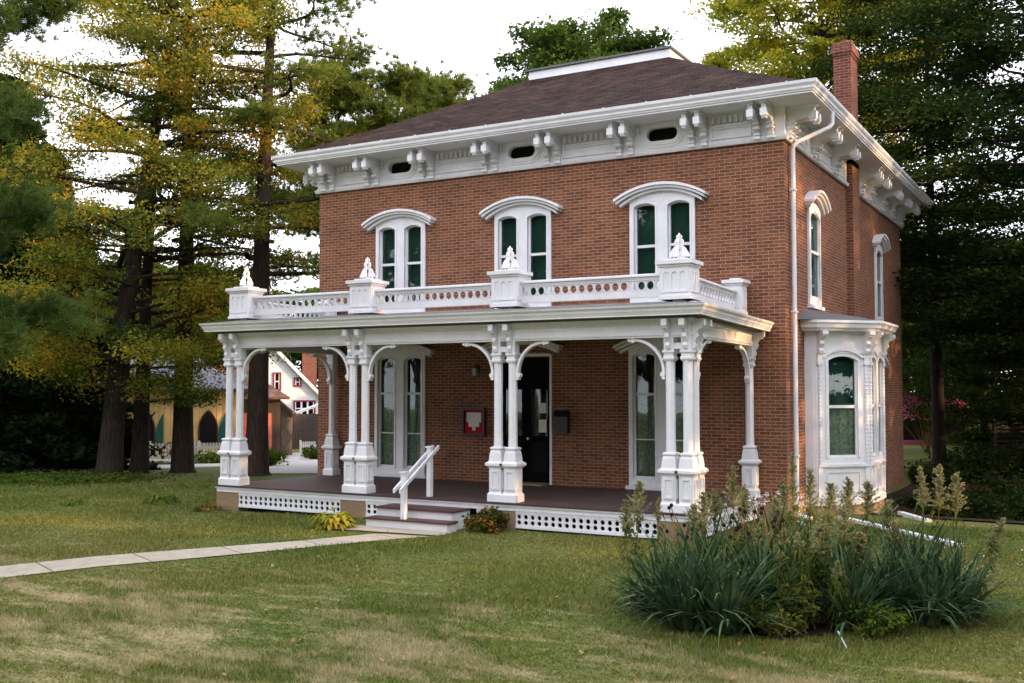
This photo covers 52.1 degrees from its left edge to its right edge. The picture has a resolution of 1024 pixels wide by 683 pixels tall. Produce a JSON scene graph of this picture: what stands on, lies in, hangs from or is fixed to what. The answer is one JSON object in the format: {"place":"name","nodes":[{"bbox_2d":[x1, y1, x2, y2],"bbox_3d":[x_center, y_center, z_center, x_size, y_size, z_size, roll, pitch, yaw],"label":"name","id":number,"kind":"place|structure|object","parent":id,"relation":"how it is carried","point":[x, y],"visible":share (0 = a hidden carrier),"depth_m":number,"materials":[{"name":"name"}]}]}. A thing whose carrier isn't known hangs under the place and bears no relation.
{"place":"outdoors","nodes":[
{"label":"outdoors","id":0,"kind":"place"},
{"bbox_2d":[23,453,317,473],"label":"driveway","id":1,"kind":"structure","parent":0,"point":[296,464],"depth_m":38.41,"materials":[{"name":"grey concrete"}]},
{"bbox_2d":[0,424,1023,682],"bbox_3d":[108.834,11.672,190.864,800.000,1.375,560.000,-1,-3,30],"label":"lawn","id":2,"kind":"structure","parent":0,"point":[914,454],"depth_m":12.02,"materials":[{"name":"green plant"}]},
{"bbox_2d":[0,0,111,376],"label":"pine","id":3,"kind":"object","parent":2,"relation":"on","point":[31,204],"visible":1,"depth_m":15.63,"materials":[{"name":"green plant"}]},
{"bbox_2d":[1,141,154,469],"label":"spruce tree","id":4,"kind":"object","parent":2,"relation":"on","point":[129,407],"visible":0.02,"depth_m":37.35,"materials":[{"name":"green plant"}]},
{"bbox_2d":[0,71,169,473],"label":"spruce tree","id":5,"kind":"object","parent":2,"relation":"on","point":[65,443],"visible":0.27,"depth_m":33.13,"materials":[{"name":"green plant"}]},
{"bbox_2d":[4,74,299,473],"bbox_3d":[-11.598,-2.165,32.695,9.081,12.637,9.394,2,-3,-34],"label":"maple tree","id":6,"kind":"object","parent":2,"relation":"on","point":[139,459],"visible":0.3,"depth_m":31.96,"materials":[{"name":"plant"}]},
{"bbox_2d":[140,493,181,504],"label":"hosta","id":7,"kind":"object","parent":2,"relation":"on","point":[153,499],"visible":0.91,"depth_m":23.08,"materials":[{"name":"green plant"}]},
{"bbox_2d":[88,357,247,459],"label":"garage","id":8,"kind":"structure","parent":2,"relation":"on","point":[209,423],"depth_m":47.41,"materials":[{"name":"yellow"}]},
{"bbox_2d":[149,413,163,443],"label":"window","id":9,"kind":"structure","parent":8,"relation":"in","point":[160,427],"depth_m":46.84,"materials":[{"name":"teal glass"}]},
{"bbox_2d":[198,410,225,443],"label":"window","id":10,"kind":"structure","parent":8,"relation":"in","point":[208,427],"depth_m":47.47,"materials":[{"name":"black glass"}]},
{"bbox_2d":[0,0,346,473],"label":"beech tree","id":11,"kind":"object","parent":2,"relation":"on","point":[118,384],"visible":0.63,"depth_m":30.16,"materials":[{"name":"plant"}]},
{"bbox_2d":[23,0,332,472],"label":"larch tree","id":12,"kind":"object","parent":2,"relation":"on","point":[182,454],"visible":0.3,"depth_m":32.35,"materials":[{"name":"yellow plant"}]},
{"bbox_2d":[149,441,220,460],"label":"picket fence","id":13,"kind":"object","parent":2,"relation":"on","point":[199,446],"visible":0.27,"depth_m":44.82,"materials":[{"name":"white paint"}]},
{"bbox_2d":[95,247,285,361],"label":"woodland tree","id":14,"kind":"object","parent":2,"relation":"on","point":[159,269],"visible":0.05,"depth_m":61.64,"materials":[{"name":"green plant"}]},
{"bbox_2d":[0,533,427,577],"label":"walk","id":15,"kind":"structure","parent":2,"relation":"on","point":[47,566],"depth_m":15.72,"materials":[{"name":"concrete"}]},
{"bbox_2d":[90,0,396,475],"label":"white pine","id":16,"kind":"object","parent":2,"relation":"on","point":[257,435],"visible":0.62,"depth_m":30.84,"materials":[{"name":"green plant"}]},
{"bbox_2d":[225,367,289,452],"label":"shed","id":17,"kind":"structure","parent":2,"relation":"on","point":[275,396],"depth_m":53.77,"materials":[{"name":"brown"}]},
{"bbox_2d":[280,401,296,454],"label":"lean to","id":18,"kind":"object","parent":2,"relation":"on","point":[286,417],"visible":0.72,"depth_m":55.73,"materials":[{"name":"wood"}]},
{"bbox_2d":[281,417,291,454],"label":"door","id":19,"kind":"structure","parent":18,"relation":"in","point":[286,422],"depth_m":55.71,"materials":[{"name":"wood"}]},
{"bbox_2d":[269,351,317,413],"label":"white house","id":20,"kind":"structure","parent":2,"relation":"on","point":[294,384],"depth_m":80.21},
{"bbox_2d":[301,353,316,386],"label":"brick chimney","id":21,"kind":"object","parent":20,"relation":"on","point":[309,367],"visible":0.18,"depth_m":92.02,"materials":[{"name":"red brick"}]},
{"bbox_2d":[269,285,318,387],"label":"woodland tree","id":22,"kind":"object","parent":2,"relation":"on","point":[314,289],"visible":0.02,"depth_m":104.63,"materials":[{"name":"green plant"}]},
{"bbox_2d":[292,413,317,448],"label":"board fence","id":23,"kind":"object","parent":2,"relation":"on","point":[304,428],"visible":0.32,"depth_m":61.83,"materials":[{"name":"brown wood"}]},
{"bbox_2d":[309,507,355,530],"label":"hosta","id":24,"kind":"object","parent":2,"relation":"on","point":[341,520],"visible":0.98,"depth_m":18.71,"materials":[{"name":"yellow plant"}]},
{"bbox_2d":[235,48,492,251],"bbox_3d":[-4.051,-2.991,38.283,10.641,14.762,10.703,2,-3,-43],"label":"pine tree","id":25,"kind":"object","parent":2,"relation":"on","point":[406,90],"visible":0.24,"depth_m":36.30,"materials":[{"name":"green plant"}]},
{"bbox_2d":[333,525,450,534],"bbox_3d":[-2.206,3.333,18.484,2.350,0.001,0.670,-1,-3,30],"label":"walk landing","id":26,"kind":"object","parent":2,"relation":"on","point":[377,529],"visible":1,"depth_m":18.46,"materials":[{"name":"concrete"}]},
{"bbox_2d":[461,505,510,533],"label":"bush","id":27,"kind":"object","parent":2,"relation":"on","point":[488,520],"visible":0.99,"depth_m":18.28,"materials":[{"name":"green plant"}]},
{"bbox_2d":[0,480,1021,682],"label":"fallen leaves","id":28,"kind":"object","parent":2,"relation":"on","point":[465,671],"visible":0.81,"depth_m":12.01,"materials":[{"name":"brown plant"}]},
{"bbox_2d":[199,40,933,542],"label":"brick house","id":29,"kind":"structure","parent":2,"relation":"on","point":[665,274],"depth_m":21.81,"materials":[{"name":"brown brick"}]},
{"bbox_2d":[361,209,435,312],"bbox_3d":[-2.643,-1.846,24.693,1.990,2.520,0.400,-1,-3,30],"label":"window","id":30,"kind":"structure","parent":29,"relation":"in","point":[400,234],"depth_m":24.72,"materials":[{"name":"white paint"}]},
{"bbox_2d":[372,344,435,478],"bbox_3d":[-2.527,1.594,24.745,1.990,3.170,0.830,-1,-3,30],"label":"window","id":31,"kind":"structure","parent":29,"relation":"in","point":[399,414],"depth_m":24.57,"materials":[{"name":"white paint"}]},
{"bbox_2d":[462,407,485,435],"bbox_3d":[-0.856,1.800,23.506,0.600,0.630,0.088,-1,-3,30],"label":"notice board","id":32,"kind":"object","parent":29,"relation":"attached to","point":[473,421],"visible":1,"depth_m":23.51,"materials":[{"name":"red metal"}]},
{"bbox_2d":[503,358,526,481],"bbox_3d":[0.051,1.728,23.241,0.640,2.730,0.060,-1,-3,30],"label":"front door","id":33,"kind":"structure","parent":29,"relation":"in","point":[521,384],"depth_m":23.16,"materials":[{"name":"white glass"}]},
{"bbox_2d":[479,196,562,308],"bbox_3d":[0.225,-1.919,23.062,1.990,2.520,0.400,-1,-3,30],"label":"window","id":34,"kind":"structure","parent":29,"relation":"in","point":[524,224],"depth_m":23.08,"materials":[{"name":"white paint"}]},
{"bbox_2d":[526,357,549,482],"bbox_3d":[0.595,1.713,22.903,0.640,2.730,0.110,-1,-3,30],"label":"front door","id":35,"kind":"structure","parent":29,"relation":"in","point":[538,451],"depth_m":22.93,"materials":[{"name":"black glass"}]},
{"bbox_2d":[553,410,569,433],"bbox_3d":[1.060,1.718,22.387,0.340,0.495,0.142,-1,-3,30],"label":"mailbox","id":36,"kind":"object","parent":29,"relation":"attached to","point":[561,421],"visible":1,"depth_m":22.34,"materials":[{"name":"black metal"}]},
{"bbox_2d":[613,181,708,302],"bbox_3d":[3.067,-1.990,21.446,1.990,2.520,0.400,-1,-3,30],"label":"window","id":37,"kind":"structure","parent":29,"relation":"in","point":[659,211],"depth_m":21.52,"materials":[{"name":"white paint"}]},
{"bbox_2d":[613,338,708,490],"bbox_3d":[3.157,1.451,21.512,1.990,3.170,0.830,-1,-3,30],"label":"window","id":38,"kind":"structure","parent":29,"relation":"in","point":[647,409],"depth_m":21.60,"materials":[{"name":"white paint"}]},
{"bbox_2d":[804,190,830,310],"bbox_3d":[6.430,-1.932,22.188,0.349,2.510,1.500,-1,-3,30],"label":"window","id":39,"kind":"structure","parent":29,"relation":"in","point":[815,212],"depth_m":22.28,"materials":[{"name":"white paint"}]},
{"bbox_2d":[797,308,897,514],"bbox_3d":[7.402,2.295,22.373,1.410,5.860,4.450,-1,-3,30],"label":"bay window","id":40,"kind":"structure","parent":29,"relation":"in","point":[844,362],"depth_m":21.43,"materials":[{"name":"white paint"}]},
{"bbox_2d":[872,234,890,320],"bbox_3d":[9.982,-1.656,28.421,0.349,2.510,1.500,-1,-3,30],"label":"window","id":41,"kind":"structure","parent":29,"relation":"in","point":[880,242],"depth_m":28.55,"materials":[{"name":"white paint"}]},
{"bbox_2d":[466,5,682,99],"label":"round tree","id":42,"kind":"object","parent":2,"relation":"on","point":[564,41],"visible":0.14,"depth_m":47.96,"materials":[{"name":"green plant"}]},
{"bbox_2d":[616,499,639,610],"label":"tall weed","id":43,"kind":"object","parent":2,"relation":"on","point":[628,523],"visible":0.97,"depth_m":11.91,"materials":[{"name":"plant"}]},
{"bbox_2d":[683,0,972,220],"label":"locust tree","id":44,"kind":"object","parent":2,"relation":"on","point":[762,49],"visible":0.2,"depth_m":42.24,"materials":[{"name":"green plant"}]},
{"bbox_2d":[902,347,969,452],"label":"tall shrub","id":45,"kind":"object","parent":2,"relation":"on","point":[924,391],"visible":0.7,"depth_m":40.71,"materials":[{"name":"green plant"}]},
{"bbox_2d":[903,393,978,444],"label":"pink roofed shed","id":46,"kind":"structure","parent":2,"relation":"on","point":[908,438],"depth_m":47.44,"materials":[{"name":"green plant"}]},
{"bbox_2d":[900,216,1001,425],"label":"wood edge tree","id":47,"kind":"object","parent":2,"relation":"on","point":[906,354],"visible":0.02,"depth_m":55.73,"materials":[{"name":"green plant"}]},
{"bbox_2d":[944,471,969,583],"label":"tall weed","id":48,"kind":"object","parent":2,"relation":"on","point":[956,485],"visible":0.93,"depth_m":12.11,"materials":[{"name":"plant"}]},
{"bbox_2d":[976,517,1006,601],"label":"tall weed","id":49,"kind":"object","parent":2,"relation":"on","point":[998,530],"visible":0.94,"depth_m":11.89,"materials":[{"name":"plant"}]},
{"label":"mulch bed","id":50,"kind":"structure","parent":2,"relation":"on","visible":0},
{"bbox_2d":[0,470,212,486],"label":"ground cover","id":51,"kind":"object","parent":50,"relation":"on","point":[64,477],"visible":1,"depth_m":29.02,"materials":[{"name":"green plant"}]},
{"bbox_2d":[0,0,1023,391],"label":"sky","id":52,"kind":"structure","parent":0,"point":[470,33],"materials":[{"name":"white"}]},
{"bbox_2d":[623,568,859,638],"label":"garden soil","id":53,"kind":"structure","parent":0,"point":[820,629],"depth_m":10.90,"materials":[{"name":"brown soil"}]},
{"bbox_2d":[626,480,650,597],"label":"tall weed","id":54,"kind":"object","parent":53,"relation":"on","point":[636,500],"visible":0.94,"depth_m":12.10,"materials":[{"name":"plant"}]},
{"bbox_2d":[578,532,718,630],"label":"sword leaved plant","id":55,"kind":"object","parent":53,"relation":"on","point":[647,580],"visible":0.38,"depth_m":11.70,"materials":[{"name":"green plant"}]},
{"bbox_2d":[586,520,785,642],"bbox_3d":[1.856,2.475,11.047,2.096,1.353,2.240,1,-3,-16],"label":"sword leaved plant","id":56,"kind":"object","parent":53,"relation":"on","point":[677,621],"visible":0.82,"depth_m":10.94,"materials":[{"name":"green plant"}]},
{"bbox_2d":[592,494,803,614],"bbox_3d":[2.206,2.506,12.108,2.519,1.538,2.430,-1,-3,30],"label":"sword leaved plant","id":57,"kind":"object","parent":53,"relation":"on","point":[682,536],"visible":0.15,"depth_m":12.12,"materials":[{"name":"green plant"}]},
{"bbox_2d":[693,492,714,558],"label":"tall weed","id":58,"kind":"object","parent":53,"relation":"on","point":[704,505],"visible":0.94,"depth_m":12.51,"materials":[{"name":"plant"}]},
{"bbox_2d":[707,488,724,558],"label":"tall weed","id":59,"kind":"object","parent":53,"relation":"on","point":[715,507],"visible":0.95,"depth_m":12.83,"materials":[{"name":"plant"}]},
{"bbox_2d":[665,503,784,573],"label":"coneflower clump","id":60,"kind":"object","parent":53,"relation":"on","point":[670,506],"visible":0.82,"depth_m":12.42,"materials":[{"name":"plant"}]},
{"bbox_2d":[623,529,837,648],"bbox_3d":[2.261,2.551,10.950,2.098,1.247,2.251,1,-3,-28],"label":"sword leaved plant","id":61,"kind":"object","parent":53,"relation":"on","point":[728,596],"visible":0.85,"depth_m":10.69,"materials":[{"name":"green plant"}]},
{"bbox_2d":[720,464,744,554],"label":"tall weed","id":62,"kind":"object","parent":53,"relation":"on","point":[732,489],"visible":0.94,"depth_m":12.71,"materials":[{"name":"plant"}]},
{"bbox_2d":[707,533,767,576],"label":"leafy weed","id":63,"kind":"object","parent":53,"relation":"on","point":[733,546],"visible":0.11,"depth_m":12.37,"materials":[{"name":"plant"}]},
{"bbox_2d":[735,484,758,548],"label":"tall weed","id":64,"kind":"object","parent":53,"relation":"on","point":[745,504],"visible":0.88,"depth_m":12.81,"materials":[{"name":"plant"}]},
{"bbox_2d":[750,518,770,564],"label":"tall weed","id":65,"kind":"object","parent":53,"relation":"on","point":[761,533],"visible":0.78,"depth_m":12.08,"materials":[{"name":"plant"}]},
{"bbox_2d":[678,517,856,631],"bbox_3d":[2.748,2.601,11.579,2.094,1.230,2.148,1,-3,-26],"label":"sword leaved plant","id":66,"kind":"object","parent":53,"relation":"on","point":[769,591],"visible":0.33,"depth_m":11.51,"materials":[{"name":"green plant"}]},
{"bbox_2d":[738,595,808,638],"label":"leafy weed","id":67,"kind":"object","parent":53,"relation":"on","point":[797,623],"visible":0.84,"depth_m":10.64,"materials":[{"name":"plant"}]},
{"bbox_2d":[708,491,841,557],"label":"pale flower bush","id":68,"kind":"object","parent":53,"relation":"on","point":[758,502],"visible":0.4,"depth_m":14.64,"materials":[{"name":"plant"}]},
{"bbox_2d":[765,495,785,567],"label":"tall weed","id":69,"kind":"object","parent":53,"relation":"on","point":[777,507],"visible":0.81,"depth_m":12.81,"materials":[{"name":"plant"}]},
{"bbox_2d":[768,544,791,605],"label":"leafy stalk","id":70,"kind":"object","parent":53,"relation":"on","point":[781,573],"visible":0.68,"depth_m":11.12,"materials":[{"name":"plant"}]},
{"bbox_2d":[768,528,793,603],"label":"leafy stalk","id":71,"kind":"object","parent":53,"relation":"on","point":[783,535],"visible":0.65,"depth_m":11.45,"materials":[{"name":"plant"}]},
{"bbox_2d":[708,490,859,584],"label":"sword leaved plant","id":72,"kind":"object","parent":53,"relation":"on","point":[791,540],"visible":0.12,"depth_m":12.69,"materials":[{"name":"green plant"}]},
{"bbox_2d":[783,451,804,583],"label":"tall weed","id":73,"kind":"object","parent":53,"relation":"on","point":[795,507],"visible":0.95,"depth_m":12.12,"materials":[{"name":"plant"}]},
{"bbox_2d":[772,581,821,636],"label":"leafy weed","id":74,"kind":"object","parent":53,"relation":"on","point":[805,611],"visible":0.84,"depth_m":10.81,"materials":[{"name":"plant"}]},
{"bbox_2d":[787,531,818,629],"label":"leafy stalk","id":75,"kind":"object","parent":53,"relation":"on","point":[797,542],"visible":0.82,"depth_m":10.97,"materials":[{"name":"plant"}]},
{"bbox_2d":[800,469,819,562],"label":"tall weed","id":76,"kind":"object","parent":53,"relation":"on","point":[809,509],"visible":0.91,"depth_m":12.50,"materials":[{"name":"plant"}]},
{"bbox_2d":[808,539,828,621],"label":"leafy stalk","id":77,"kind":"object","parent":53,"relation":"on","point":[816,548],"visible":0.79,"depth_m":11.26,"materials":[{"name":"plant"}]},
{"bbox_2d":[808,514,832,586],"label":"tall weed","id":78,"kind":"object","parent":53,"relation":"on","point":[820,532],"visible":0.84,"depth_m":11.46,"materials":[{"name":"plant"}]},
{"bbox_2d":[798,550,848,623],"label":"leafy weed","id":79,"kind":"object","parent":53,"relation":"on","point":[821,574],"visible":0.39,"depth_m":11.20,"materials":[{"name":"plant"}]},
{"bbox_2d":[817,482,846,568],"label":"tall weed","id":80,"kind":"object","parent":53,"relation":"on","point":[830,499],"visible":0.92,"depth_m":12.20,"materials":[{"name":"plant"}]},
{"bbox_2d":[824,560,849,630],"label":"leafy stalk","id":81,"kind":"object","parent":53,"relation":"on","point":[836,583],"visible":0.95,"depth_m":10.84,"materials":[{"name":"plant"}]},
{"bbox_2d":[826,502,858,575],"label":"tall weed","id":82,"kind":"object","parent":53,"relation":"on","point":[844,526],"visible":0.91,"depth_m":11.78,"materials":[{"name":"plant"}]},
{"bbox_2d":[769,485,916,602],"bbox_3d":[3.819,2.480,12.397,2.376,1.490,2.377,-1,-3,30],"label":"sword leaved plant","id":83,"kind":"object","parent":53,"relation":"on","point":[839,552],"visible":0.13,"depth_m":12.59,"materials":[{"name":"green plant"}]},
{"bbox_2d":[839,476,858,562],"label":"tall weed","id":84,"kind":"object","parent":53,"relation":"on","point":[848,489],"visible":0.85,"depth_m":12.71,"materials":[{"name":"plant"}]},
{"bbox_2d":[756,518,967,650],"bbox_3d":[3.677,2.529,11.095,2.061,1.300,1.925,1,-3,-17],"label":"sword leaved plant","id":85,"kind":"object","parent":53,"relation":"on","point":[858,583],"visible":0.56,"depth_m":10.87,"materials":[{"name":"green plant"}]},
{"bbox_2d":[854,479,879,581],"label":"tall weed","id":86,"kind":"object","parent":53,"relation":"on","point":[867,497],"visible":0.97,"depth_m":12.41,"materials":[{"name":"plant"}]},
{"bbox_2d":[836,600,916,638],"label":"leafy weed","id":87,"kind":"object","parent":53,"relation":"on","point":[875,625],"visible":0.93,"depth_m":10.62,"materials":[{"name":"plant"}]},
{"bbox_2d":[796,520,976,633],"bbox_3d":[4.116,2.560,11.570,2.110,1.287,2.149,-1,-3,30],"label":"sword leaved plant","id":88,"kind":"object","parent":53,"relation":"on","point":[884,571],"visible":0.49,"depth_m":11.26,"materials":[{"name":"green plant"}]},
{"bbox_2d":[874,499,899,561],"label":"tall weed","id":89,"kind":"object","parent":53,"relation":"on","point":[886,513],"visible":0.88,"depth_m":12.99,"materials":[{"name":"plant"}]},
{"bbox_2d":[912,466,934,562],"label":"tall weed","id":90,"kind":"object","parent":53,"relation":"on","point":[921,500],"visible":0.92,"depth_m":12.32,"materials":[{"name":"plant"}]},
{"bbox_2d":[845,499,1020,618],"bbox_3d":[4.748,2.530,12.158,2.238,1.406,2.160,-1,-3,30],"label":"sword leaved plant","id":91,"kind":"object","parent":53,"relation":"on","point":[914,545],"visible":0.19,"depth_m":12.11,"materials":[{"name":"green plant"}]},
{"bbox_2d":[926,464,950,571],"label":"tall weed","id":92,"kind":"object","parent":53,"relation":"on","point":[939,490],"visible":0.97,"depth_m":12.11,"materials":[{"name":"plant"}]},
{"bbox_2d":[861,530,1022,638],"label":"sword leaved plant","id":93,"kind":"object","parent":53,"relation":"on","point":[942,592],"visible":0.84,"depth_m":11.05,"materials":[{"name":"green plant"}]},
{"bbox_2d":[888,527,1023,628],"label":"sword leaved plant","id":94,"kind":"object","parent":53,"relation":"on","point":[977,588],"visible":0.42,"depth_m":11.49,"materials":[{"name":"green plant"}]},
{"bbox_2d":[879,439,1023,522],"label":"shaded soil","id":95,"kind":"structure","parent":0,"point":[912,487],"depth_m":30.09,"materials":[{"name":"brown soil"}]},
{"bbox_2d":[785,0,1023,473],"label":"shade tree","id":96,"kind":"object","parent":95,"relation":"on","point":[872,31],"visible":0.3,"depth_m":35.50,"materials":[{"name":"green plant"}]},
{"bbox_2d":[886,488,949,512],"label":"shrub","id":97,"kind":"object","parent":95,"relation":"on","point":[910,502],"visible":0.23,"depth_m":26.64,"materials":[{"name":"green plant"}]},
{"bbox_2d":[904,458,975,491],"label":"dark shrub","id":98,"kind":"object","parent":95,"relation":"on","point":[913,471],"visible":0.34,"depth_m":32.49,"materials":[{"name":"green plant"}]},
{"bbox_2d":[858,0,1023,368],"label":"shade tree","id":99,"kind":"object","parent":95,"relation":"on","point":[992,348],"visible":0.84,"depth_m":30.89,"materials":[{"name":"green plant"}]},
{"bbox_2d":[901,236,1023,452],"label":"wood edge tree","id":100,"kind":"object","parent":95,"relation":"on","point":[969,421],"visible":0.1,"depth_m":49.23,"materials":[{"name":"green plant"}]},
{"bbox_2d":[902,237,1023,476],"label":"wood edge tree","id":101,"kind":"object","parent":95,"relation":"on","point":[985,436],"visible":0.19,"depth_m":42.66,"materials":[{"name":"green plant"}]},
{"bbox_2d":[917,432,1023,487],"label":"dark shrub","id":102,"kind":"object","parent":95,"relation":"on","point":[989,462],"visible":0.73,"depth_m":35.28,"materials":[{"name":"green plant"}]},
{"bbox_2d":[942,230,1023,469],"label":"wood edge tree","id":103,"kind":"object","parent":95,"relation":"on","point":[995,412],"visible":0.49,"depth_m":37.24,"materials":[{"name":"green plant"}]},
{"bbox_2d":[944,491,1023,520],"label":"shrub","id":104,"kind":"object","parent":95,"relation":"on","point":[978,508],"visible":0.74,"depth_m":24.18,"materials":[{"name":"green plant"}]},
{"bbox_2d":[962,464,1023,518],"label":"dark shrub","id":105,"kind":"object","parent":95,"relation":"on","point":[1004,489],"visible":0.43,"depth_m":29.63,"materials":[{"name":"green plant"}]},
{"bbox_2d":[991,491,1023,520],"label":"shrub","id":106,"kind":"object","parent":95,"relation":"on","point":[1018,505],"visible":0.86,"depth_m":23.69,"materials":[{"name":"green plant"}]},
{"bbox_2d":[994,420,1023,473],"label":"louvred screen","id":107,"kind":"object","parent":95,"relation":"on","point":[1008,436],"visible":0.48,"depth_m":39.88,"materials":[{"name":"black"}]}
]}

